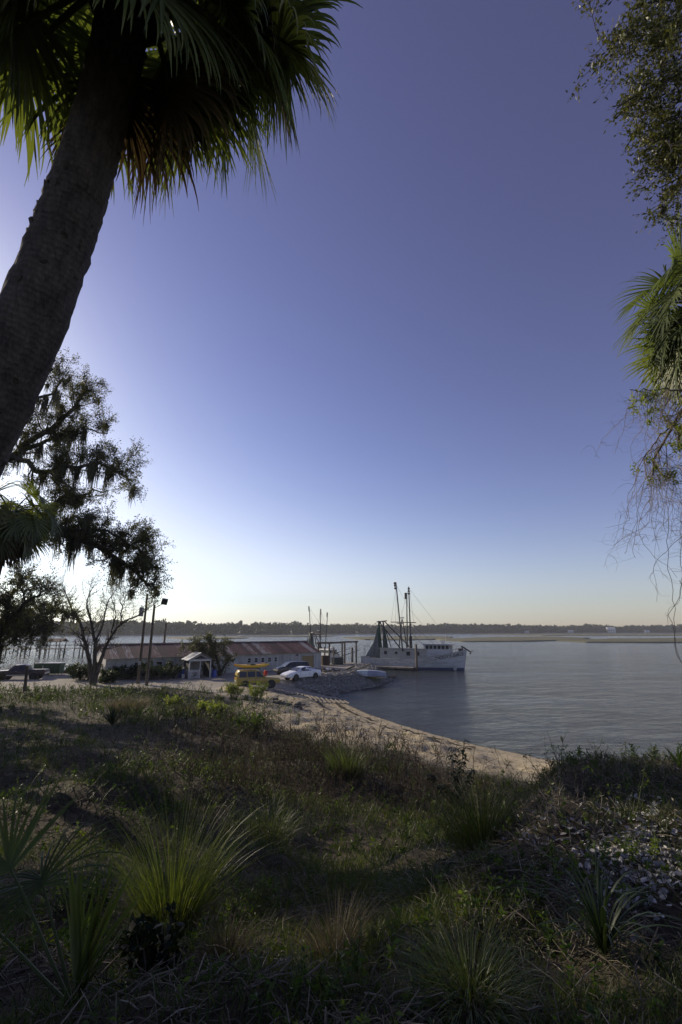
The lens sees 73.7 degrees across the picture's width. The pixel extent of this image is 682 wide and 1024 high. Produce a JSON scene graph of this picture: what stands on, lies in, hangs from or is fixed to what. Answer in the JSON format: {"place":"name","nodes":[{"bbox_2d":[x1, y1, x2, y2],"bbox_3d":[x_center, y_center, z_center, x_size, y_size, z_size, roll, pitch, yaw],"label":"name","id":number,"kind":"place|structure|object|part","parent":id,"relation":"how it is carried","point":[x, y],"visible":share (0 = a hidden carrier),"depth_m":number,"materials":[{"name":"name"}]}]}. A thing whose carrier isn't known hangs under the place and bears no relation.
{"place":"outdoors","nodes":[
{"label":"outdoors","id":0,"kind":"place"},
{"bbox_2d":[0,663,681,1023],"bbox_3d":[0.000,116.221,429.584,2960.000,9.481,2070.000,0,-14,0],"label":"ground","id":1,"kind":"structure","parent":0,"point":[478,753],"depth_m":10.07,"materials":[{"name":"green plant"}]},
{"bbox_2d":[1,657,38,669],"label":"bank scrub","id":2,"kind":"object","parent":1,"relation":"on","point":[17,663],"visible":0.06,"depth_m":69.60,"materials":[{"name":"green plant"}]},
{"bbox_2d":[0,664,49,679],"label":"pickup truck","id":3,"kind":"object","parent":1,"relation":"on","point":[17,670],"visible":0.93,"depth_m":53.00,"materials":[{"name":"black paint"}]},
{"bbox_2d":[22,666,28,694],"bbox_3d":[-28.161,15.171,40.627,0.394,2.784,0.260,0,-14,0],"label":"leaning post","id":4,"kind":"object","parent":1,"relation":"on","point":[25,678],"visible":0.87,"depth_m":40.59,"materials":[{"name":"wood"}]},
{"bbox_2d":[0,476,68,575],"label":"shaggy palm","id":5,"kind":"object","parent":1,"relation":"on","point":[23,532],"visible":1,"depth_m":15.22,"materials":[{"name":"green plant"}]},
{"bbox_2d":[34,662,50,674],"bbox_3d":[-38.297,20.240,58.784,2.000,1.444,1.550,2,-15,-8],"label":"dumpster","id":6,"kind":"object","parent":1,"relation":"on","point":[38,665],"visible":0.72,"depth_m":58.13,"materials":[{"name":"green paint"}]},
{"bbox_2d":[0,561,89,684],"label":"round live oak","id":7,"kind":"object","parent":1,"relation":"on","point":[18,621],"visible":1,"depth_m":35.20,"materials":[{"name":"green plant"}]},
{"bbox_2d":[43,662,65,674],"bbox_3d":[-37.085,20.230,58.786,2.000,1.464,1.550,2,-15,-8],"label":"dumpster","id":8,"kind":"object","parent":1,"relation":"on","point":[56,668],"visible":0.88,"depth_m":58.22,"materials":[{"name":"green paint"}]},
{"bbox_2d":[0,768,141,1005],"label":"young fan palm","id":9,"kind":"object","parent":1,"relation":"on","point":[84,957],"visible":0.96,"depth_m":2.37,"materials":[{"name":"green plant"}]},
{"bbox_2d":[35,854,131,912],"bbox_3d":[-2.619,3.747,4.546,0.731,0.403,0.726,-6,-16,22],"label":"feathery plant","id":10,"kind":"object","parent":1,"relation":"on","point":[88,895],"visible":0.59,"depth_m":4.50,"materials":[{"name":"green plant"}]},
{"bbox_2d":[65,661,102,680],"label":"hedge bush","id":11,"kind":"object","parent":1,"relation":"on","point":[80,672],"visible":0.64,"depth_m":51.68,"materials":[{"name":"green plant"}]},
{"bbox_2d":[0,347,177,609],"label":"mossy live oak","id":12,"kind":"object","parent":1,"relation":"on","point":[85,530],"visible":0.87,"depth_m":22.52,"materials":[{"name":"green plant"}]},
{"bbox_2d":[49,567,159,684],"bbox_3d":[-25.887,12.039,48.710,13.141,12.576,6.417,0,-14,0],"label":"bare tree","id":13,"kind":"object","parent":1,"relation":"on","point":[93,673],"visible":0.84,"depth_m":48.83,"materials":[{"name":"brown plant"}]},
{"bbox_2d":[98,667,121,682],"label":"hedge bush","id":14,"kind":"object","parent":1,"relation":"on","point":[107,676],"visible":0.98,"depth_m":49.45,"materials":[{"name":"green plant"}]},
{"bbox_2d":[101,703,126,724],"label":"spiky yucca","id":15,"kind":"object","parent":1,"relation":"on","point":[111,717],"visible":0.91,"depth_m":27.12,"materials":[{"name":"green plant"}]},
{"bbox_2d":[108,663,141,678],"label":"hedge bush","id":16,"kind":"object","parent":1,"relation":"on","point":[129,673],"visible":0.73,"depth_m":52.92,"materials":[{"name":"green plant"}]},
{"bbox_2d":[101,694,153,711],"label":"golden grass clump","id":17,"kind":"object","parent":1,"relation":"on","point":[126,703],"visible":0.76,"depth_m":32.92,"materials":[{"name":"green plant"}]},
{"bbox_2d":[136,591,159,683],"bbox_3d":[-21.309,13.667,49.739,2.137,10.191,0.608,-1,-15,6],"label":"transformer pole","id":18,"kind":"object","parent":1,"relation":"on","point":[141,652],"visible":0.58,"depth_m":49.65,"materials":[{"name":"brown wood"}]},
{"bbox_2d":[118,900,187,983],"bbox_3d":[-1.137,2.688,2.766,0.390,0.418,0.523,8,-16,-27],"label":"leafy ground plant","id":19,"kind":"object","parent":1,"relation":"on","point":[138,939],"visible":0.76,"depth_m":2.77,"materials":[{"name":"green plant"}]},
{"bbox_2d":[0,678,310,743],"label":"green stalks","id":20,"kind":"object","parent":1,"relation":"on","point":[85,690],"visible":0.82,"depth_m":35.31,"materials":[{"name":"green plant"}]},
{"bbox_2d":[145,598,167,685],"bbox_3d":[-19.483,13.756,48.054,1.697,9.191,0.734,0,-14,0],"label":"lamp pole","id":21,"kind":"object","parent":1,"relation":"on","point":[164,601],"visible":0.89,"depth_m":48.16,"materials":[{"name":"black metal"}]},
{"bbox_2d":[136,658,187,679],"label":"hedge bush","id":22,"kind":"object","parent":1,"relation":"on","point":[166,670],"visible":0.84,"depth_m":52.74,"materials":[{"name":"green plant"}]},
{"bbox_2d":[163,622,166,642],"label":"piling","id":23,"kind":"object","parent":1,"relation":"on","point":[164,638],"visible":0.34,"depth_m":75.26,"materials":[{"name":"wood"}]},
{"bbox_2d":[55,766,282,938],"bbox_3d":[-1.541,3.174,4.186,2.190,1.281,2.241,0,-14,0],"label":"tall grass clump","id":24,"kind":"object","parent":1,"relation":"on","point":[189,908],"visible":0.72,"depth_m":4.11,"materials":[{"name":"green plant"}]},
{"bbox_2d":[163,694,184,707],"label":"green bush","id":25,"kind":"object","parent":1,"relation":"on","point":[174,701],"visible":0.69,"depth_m":33.39,"materials":[{"name":"green plant"}]},
{"bbox_2d":[0,0,362,476],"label":"sabal palm","id":26,"kind":"object","parent":1,"relation":"on","point":[208,73],"visible":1,"depth_m":2.90,"materials":[{"name":"green plant"}]},
{"bbox_2d":[182,652,213,678],"bbox_3d":[-17.668,18.729,55.892,3.200,2.924,3.190,9,-17,-31],"label":"shop porch","id":27,"kind":"object","parent":1,"relation":"on","point":[206,659],"visible":0.95,"depth_m":55.16,"materials":[{"name":"wood"}]},
{"bbox_2d":[195,695,209,715],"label":"green bush","id":28,"kind":"object","parent":1,"relation":"on","point":[201,704],"visible":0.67,"depth_m":30.39,"materials":[{"name":"green plant"}]},
{"bbox_2d":[0,706,405,875],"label":"dark scrub","id":29,"kind":"object","parent":1,"relation":"on","point":[103,767],"visible":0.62,"depth_m":12.61,"materials":[{"name":"green plant"}]},
{"bbox_2d":[92,641,320,678],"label":"long shed","id":30,"kind":"structure","parent":1,"relation":"on","point":[273,654],"depth_m":61.51,"materials":[{"name":"metal"}]},
{"bbox_2d":[231,659,238,672],"bbox_3d":[-14.296,20.725,61.266,1.060,1.720,0.060,10,-18,-34],"label":"door","id":31,"kind":"structure","parent":30,"relation":"in","point":[233,668],"depth_m":61.19,"materials":[{"name":"white wood"}]},
{"bbox_2d":[302,656,307,661],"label":"door","id":32,"kind":"structure","parent":30,"relation":"in","point":[304,658],"depth_m":67.53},
{"bbox_2d":[308,656,312,666],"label":"door","id":33,"kind":"structure","parent":30,"relation":"in","point":[310,658],"depth_m":67.98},
{"bbox_2d":[176,630,237,675],"bbox_3d":[-16.927,17.921,57.741,7.757,5.734,3.858,1,-15,-5],"label":"crooked tree","id":34,"kind":"object","parent":1,"relation":"on","point":[204,648],"visible":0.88,"depth_m":57.70,"materials":[{"name":"green plant"}]},
{"bbox_2d":[212,669,216,676],"bbox_3d":[-15.476,19.676,55.533,0.590,0.910,0.590,0,-14,0],"label":"blue drum","id":35,"kind":"object","parent":1,"relation":"on","point":[214,672],"visible":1,"depth_m":55.33,"materials":[{"name":"plastic"}]},
{"bbox_2d":[206,699,226,717],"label":"green bush","id":36,"kind":"object","parent":1,"relation":"on","point":[219,706],"visible":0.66,"depth_m":29.02,"materials":[{"name":"green plant"}]},
{"bbox_2d":[191,908,267,970],"bbox_3d":[-0.739,2.834,2.995,0.577,0.246,0.575,0,-14,0],"label":"brown grass clump","id":37,"kind":"object","parent":1,"relation":"on","point":[230,942],"visible":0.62,"depth_m":3.03,"materials":[{"name":"plant"}]},
{"bbox_2d":[223,678,245,699],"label":"green bush","id":38,"kind":"object","parent":1,"relation":"on","point":[231,690],"visible":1,"depth_m":37.12,"materials":[{"name":"green plant"}]},
{"bbox_2d":[214,860,281,929],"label":"green leafy plant","id":39,"kind":"object","parent":1,"relation":"on","point":[233,907],"visible":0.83,"depth_m":4.59,"materials":[{"name":"green plant"}]},
{"bbox_2d":[232,711,263,733],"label":"green bush","id":40,"kind":"object","parent":1,"relation":"on","point":[258,720],"visible":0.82,"depth_m":24.92,"materials":[{"name":"green plant"}]},
{"bbox_2d":[234,668,280,688],"bbox_3d":[-8.790,17.474,47.949,4.625,2.060,2.140,6,-16,-21],"label":"yellow suv","id":41,"kind":"object","parent":1,"relation":"on","point":[247,676],"visible":0.78,"depth_m":47.13,"materials":[{"name":"paint"}]},
{"bbox_3d":[-10.061,16.705,46.732,0.750,0.520,0.167,6,-16,-21],"label":"side window","id":42,"kind":"part","parent":41,"relation":"part of","materials":[{"name":"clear glass"}]},
{"bbox_3d":[-9.248,16.776,47.048,0.800,0.540,0.169,6,-16,-21],"label":"side window","id":43,"kind":"part","parent":41,"relation":"part of","materials":[{"name":"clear glass"}]},
{"bbox_2d":[236,663,268,667],"bbox_3d":[-9.239,16.133,47.741,3.500,0.432,0.624,6,-16,-23],"label":"yellow kayak","id":44,"kind":"object","parent":41,"relation":"on","point":[252,666],"visible":1,"depth_m":47.51,"materials":[{"name":"plastic"}]},
{"bbox_3d":[-8.431,16.871,47.375,0.770,0.560,0.190,6,-16,-21],"label":"side window","id":45,"kind":"part","parent":41,"relation":"part of","materials":[{"name":"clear glass"}]},
{"bbox_2d":[247,681,269,700],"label":"green bush","id":46,"kind":"object","parent":1,"relation":"on","point":[255,692],"visible":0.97,"depth_m":35.84,"materials":[{"name":"green plant"}]},
{"bbox_2d":[220,789,316,847],"bbox_3d":[-1.466,6.460,9.480,2.605,0.927,2.522,0,-14,0],"label":"drooping grass clump","id":47,"kind":"object","parent":1,"relation":"on","point":[282,832],"visible":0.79,"depth_m":9.49,"materials":[{"name":"green plant"}]},
{"bbox_2d":[244,961,294,989],"bbox_3d":[-0.312,2.341,2.294,0.076,0.273,0.634,-4,-15,16],"label":"fallen stick","id":48,"kind":"object","parent":1,"relation":"on","point":[251,985],"visible":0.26,"depth_m":2.07,"materials":[{"name":"brown wood"}]},
{"bbox_2d":[272,698,304,709],"bbox_3d":[-4.320,15.514,36.494,2.824,0.890,4.512,0,-14,0],"label":"rubble","id":49,"kind":"object","parent":1,"relation":"on","point":[298,704],"visible":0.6,"depth_m":35.62,"materials":[{"name":"grey stone"}]},
{"bbox_2d":[273,661,309,673],"bbox_3d":[-6.456,20.362,59.452,4.530,1.667,2.120,8,-17,-29],"label":"dark wagon","id":50,"kind":"object","parent":1,"relation":"on","point":[286,666],"visible":0.52,"depth_m":58.80,"materials":[{"name":"grey paint"}]},
{"bbox_2d":[280,666,320,680],"bbox_3d":[-4.646,18.740,53.031,5.020,1.475,2.100,13,-19,-40],"label":"white sedan","id":51,"kind":"object","parent":1,"relation":"on","point":[296,673],"visible":0.99,"depth_m":52.36,"materials":[{"name":"paint"}]},
{"bbox_2d":[52,697,551,841],"bbox_3d":[-3.854,9.780,20.788,17.198,4.122,31.402,10,-18,-35],"label":"dry brush","id":52,"kind":"object","parent":1,"relation":"on","point":[291,755],"visible":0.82,"depth_m":16.59,"materials":[{"name":"plant"}]},
{"bbox_2d":[258,687,349,703],"bbox_3d":[-3.685,18.614,46.409,9.483,1.771,3.200,4,-15,-14],"label":"boat ramp","id":53,"kind":"object","parent":1,"relation":"on","point":[327,700],"visible":0.86,"depth_m":46.12,"materials":[{"name":"concrete"}]},
{"bbox_2d":[322,669,343,671],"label":"timber beam","id":54,"kind":"structure","parent":1,"relation":"on","point":[332,670],"depth_m":62.42,"materials":[{"name":"brown wood"}]},
{"bbox_2d":[269,883,400,966],"bbox_3d":[-0.015,2.526,2.727,0.809,0.458,0.789,0,-14,0],"label":"tan grass clump","id":55,"kind":"object","parent":1,"relation":"on","point":[337,934],"visible":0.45,"depth_m":2.77,"materials":[{"name":"plant"}]},
{"bbox_2d":[316,641,363,665],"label":"timber dock","id":56,"kind":"object","parent":1,"relation":"on","point":[341,643],"visible":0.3,"depth_m":77.16,"materials":[{"name":"brown wood"}]},
{"bbox_2d":[321,655,329,664],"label":"crate stack","id":57,"kind":"object","parent":56,"relation":"on","point":[325,659],"visible":0.82,"depth_m":73.56,"materials":[{"name":"wood"}]},
{"bbox_2d":[331,657,343,664],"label":"crate stack","id":58,"kind":"object","parent":56,"relation":"on","point":[337,660],"visible":1,"depth_m":74.75,"materials":[{"name":"grey wood"}]},
{"bbox_2d":[0,686,681,1023],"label":"grass","id":59,"kind":"structure","parent":1,"relation":"on","point":[347,878],"depth_m":3.48,"materials":[{"name":"green plant"}]},
{"bbox_2d":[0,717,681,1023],"bbox_3d":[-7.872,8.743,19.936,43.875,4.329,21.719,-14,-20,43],"label":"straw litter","id":60,"kind":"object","parent":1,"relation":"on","point":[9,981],"visible":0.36,"depth_m":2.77,"materials":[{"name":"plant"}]},
{"bbox_2d":[0,694,681,1023],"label":"weeds","id":61,"kind":"object","parent":1,"relation":"on","point":[298,981],"visible":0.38,"depth_m":3.02,"materials":[{"name":"green plant"}]},
{"bbox_2d":[0,715,681,879],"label":"slope scrub","id":62,"kind":"object","parent":1,"relation":"on","point":[261,802],"visible":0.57,"depth_m":10.48,"materials":[{"name":"green plant"}]},
{"bbox_2d":[292,663,392,695],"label":"shell bank","id":63,"kind":"structure","parent":1,"relation":"on","point":[355,675],"depth_m":56.52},
{"bbox_2d":[349,669,385,676],"bbox_3d":[3.291,21.703,61.471,5.420,0.900,2.017,-3,-15,12],"label":"overturned skiff","id":64,"kind":"object","parent":63,"relation":"on","point":[370,672],"visible":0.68,"depth_m":60.58,"materials":[{"name":"white plastic"}]},
{"bbox_2d":[315,737,378,780],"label":"upright grass clump","id":65,"kind":"object","parent":1,"relation":"on","point":[351,764],"visible":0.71,"depth_m":16.68,"materials":[{"name":"green plant"}]},
{"bbox_2d":[350,663,370,672],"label":"timber beam","id":66,"kind":"structure","parent":1,"relation":"on","point":[361,667],"depth_m":63.91,"materials":[{"name":"brown wood"}]},
{"bbox_2d":[276,698,544,759],"bbox_3d":[4.028,15.789,35.698,16.057,2.112,23.194,0,-14,0],"label":"tide wrack","id":67,"kind":"object","parent":1,"relation":"on","point":[338,704],"visible":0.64,"depth_m":31.96,"materials":[{"name":"plant"}]},
{"bbox_2d":[355,845,474,927],"bbox_3d":[0.717,3.022,3.648,1.222,0.529,1.163,9,-17,-32],"label":"slope grass clump","id":68,"kind":"object","parent":1,"relation":"on","point":[406,897],"visible":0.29,"depth_m":3.76,"materials":[{"name":"green plant"}]},
{"bbox_2d":[424,740,474,803],"bbox_3d":[3.789,8.819,15.434,1.917,2.014,0.954,1,-15,-5],"label":"dark sapling","id":69,"kind":"object","parent":1,"relation":"on","point":[456,779],"visible":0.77,"depth_m":15.42,"materials":[{"name":"green plant"}]},
{"bbox_2d":[222,741,681,825],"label":"crest weeds","id":70,"kind":"object","parent":1,"relation":"on","point":[653,756],"visible":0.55,"depth_m":7.80,"materials":[{"name":"green plant"}]},
{"bbox_2d":[367,912,579,1023],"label":"mounded grass clump","id":71,"kind":"object","parent":1,"relation":"on","point":[483,991],"visible":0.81,"depth_m":2.09,"materials":[{"name":"green plant"}]},
{"bbox_2d":[405,763,562,856],"bbox_3d":[2.017,4.219,6.403,2.374,1.225,2.191,-7,-16,26],"label":"fine grass clump","id":72,"kind":"object","parent":1,"relation":"on","point":[474,833],"visible":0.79,"depth_m":6.34,"materials":[{"name":"green plant"}]},
{"bbox_2d":[412,747,681,864],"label":"grey brush","id":73,"kind":"object","parent":1,"relation":"on","point":[641,767],"visible":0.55,"depth_m":6.08,"materials":[{"name":"plant"}]},
{"bbox_2d":[483,774,681,941],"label":"oyster shells","id":74,"kind":"object","parent":1,"relation":"on","point":[664,851],"visible":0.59,"depth_m":3.67},
{"bbox_2d":[515,845,681,973],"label":"sword leaf yucca","id":75,"kind":"object","parent":1,"relation":"on","point":[602,936],"visible":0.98,"depth_m":2.46,"materials":[{"name":"green plant"}]},
{"bbox_2d":[565,0,681,249],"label":"leaning oak","id":76,"kind":"object","parent":1,"relation":"on","point":[666,40],"visible":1,"depth_m":5.04,"materials":[{"name":"green plant"}]},
{"bbox_2d":[585,376,681,661],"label":"vine hung tree","id":77,"kind":"object","parent":1,"relation":"on","point":[674,423],"visible":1,"depth_m":5.84,"materials":[{"name":"green plant"}]},
{"bbox_2d":[608,199,681,418],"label":"edge palm","id":78,"kind":"object","parent":1,"relation":"on","point":[662,348],"visible":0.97,"depth_m":8.56,"materials":[{"name":"green plant"}]},
{"bbox_2d":[663,746,681,768],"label":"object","id":79,"kind":"object","parent":1,"relation":"on","point":[679,756],"visible":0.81,"depth_m":8.41,"materials":[{"name":"green plant"}]},
{"bbox_2d":[0,633,681,761],"bbox_3d":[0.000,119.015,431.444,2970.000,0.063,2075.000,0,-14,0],"label":"water","id":80,"kind":"structure","parent":0,"point":[521,697],"depth_m":53.93,"materials":[{"name":"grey liquid"}]},
{"bbox_2d":[6,638,38,655],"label":"boat shelter","id":81,"kind":"object","parent":80,"relation":"in","point":[25,646],"visible":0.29,"depth_m":132.17,"materials":[{"name":"brown wood"}]},
{"bbox_2d":[4,645,92,657],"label":"long pier","id":82,"kind":"structure","parent":80,"relation":"in","point":[60,648],"depth_m":121.48,"materials":[{"name":"brown wood"}]},
{"bbox_2d":[38,638,68,656],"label":"boat shelter","id":83,"kind":"object","parent":80,"relation":"in","point":[56,640],"visible":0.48,"depth_m":127.44,"materials":[{"name":"brown wood"}]},
{"bbox_2d":[73,638,97,655],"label":"boat shelter","id":84,"kind":"object","parent":80,"relation":"in","point":[83,645],"visible":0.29,"depth_m":128.75,"materials":[{"name":"brown wood"}]},
{"bbox_2d":[162,636,247,638],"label":"marsh","id":85,"kind":"structure","parent":80,"relation":"on","point":[230,637],"depth_m":392.39,"materials":[{"name":"green plant"}]},
{"bbox_2d":[240,635,335,636],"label":"marsh","id":86,"kind":"structure","parent":80,"relation":"on","point":[290,636],"depth_m":470.47,"materials":[{"name":"green plant"}]},
{"bbox_2d":[307,606,339,661],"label":"shrimp boat","id":87,"kind":"object","parent":80,"relation":"on","point":[311,640],"visible":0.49,"depth_m":96.27,"materials":[{"name":"white paint"}]},
{"bbox_2d":[351,647,352,661],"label":"mooring piling","id":88,"kind":"object","parent":80,"relation":"in","point":[351,654],"visible":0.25,"depth_m":89.27,"materials":[{"name":"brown wood"}]},
{"bbox_2d":[376,666,415,670],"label":"floating dock","id":89,"kind":"object","parent":80,"relation":"on","point":[398,667],"visible":0.41,"depth_m":83.70,"materials":[{"name":"grey wood"}]},
{"bbox_2d":[341,636,452,639],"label":"marsh","id":90,"kind":"structure","parent":80,"relation":"on","point":[403,638],"depth_m":390.72,"materials":[{"name":"green plant"}]},
{"bbox_2d":[415,644,417,670],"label":"mooring piling","id":91,"kind":"object","parent":80,"relation":"in","point":[416,658],"visible":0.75,"depth_m":83.45,"materials":[{"name":"brown wood"}]},
{"bbox_2d":[361,582,473,669],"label":"shrimp trawler","id":92,"kind":"object","parent":80,"relation":"on","point":[441,655],"visible":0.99,"depth_m":86.65,"materials":[{"name":"white paint"}]},
{"bbox_2d":[435,636,589,641],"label":"marsh","id":93,"kind":"structure","parent":80,"relation":"on","point":[513,639],"depth_m":315.20,"materials":[{"name":"green plant"}]},
{"bbox_2d":[556,638,681,642],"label":"marsh","id":94,"kind":"structure","parent":80,"relation":"on","point":[641,640],"depth_m":282.84,"materials":[{"name":"green plant"}]},
{"bbox_2d":[0,0,681,631],"label":"sky","id":95,"kind":"structure","parent":0,"point":[399,367],"materials":[{"name":"blue"}]},
{"bbox_2d":[28,632,681,635],"bbox_3d":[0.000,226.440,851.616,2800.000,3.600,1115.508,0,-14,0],"label":"shore","id":96,"kind":"structure","parent":0,"point":[239,633],"depth_m":695.24,"materials":[{"name":"green plant"}]},
{"bbox_2d":[30,618,681,634],"bbox_3d":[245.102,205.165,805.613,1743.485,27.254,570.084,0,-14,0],"label":"wood","id":97,"kind":"object","parent":96,"relation":"on","point":[180,627],"visible":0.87,"depth_m":741.33,"materials":[{"name":"green plant"}]},
{"bbox_2d":[606,627,615,632],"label":"waterfront house","id":98,"kind":"structure","parent":96,"relation":"on","point":[611,629],"depth_m":967.67,"materials":[{"name":"white wood"}]},
{"bbox_2d":[470,633,681,635],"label":"marsh","id":99,"kind":"structure","parent":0,"point":[645,634],"depth_m":631.97,"materials":[{"name":"green plant"}]}
]}

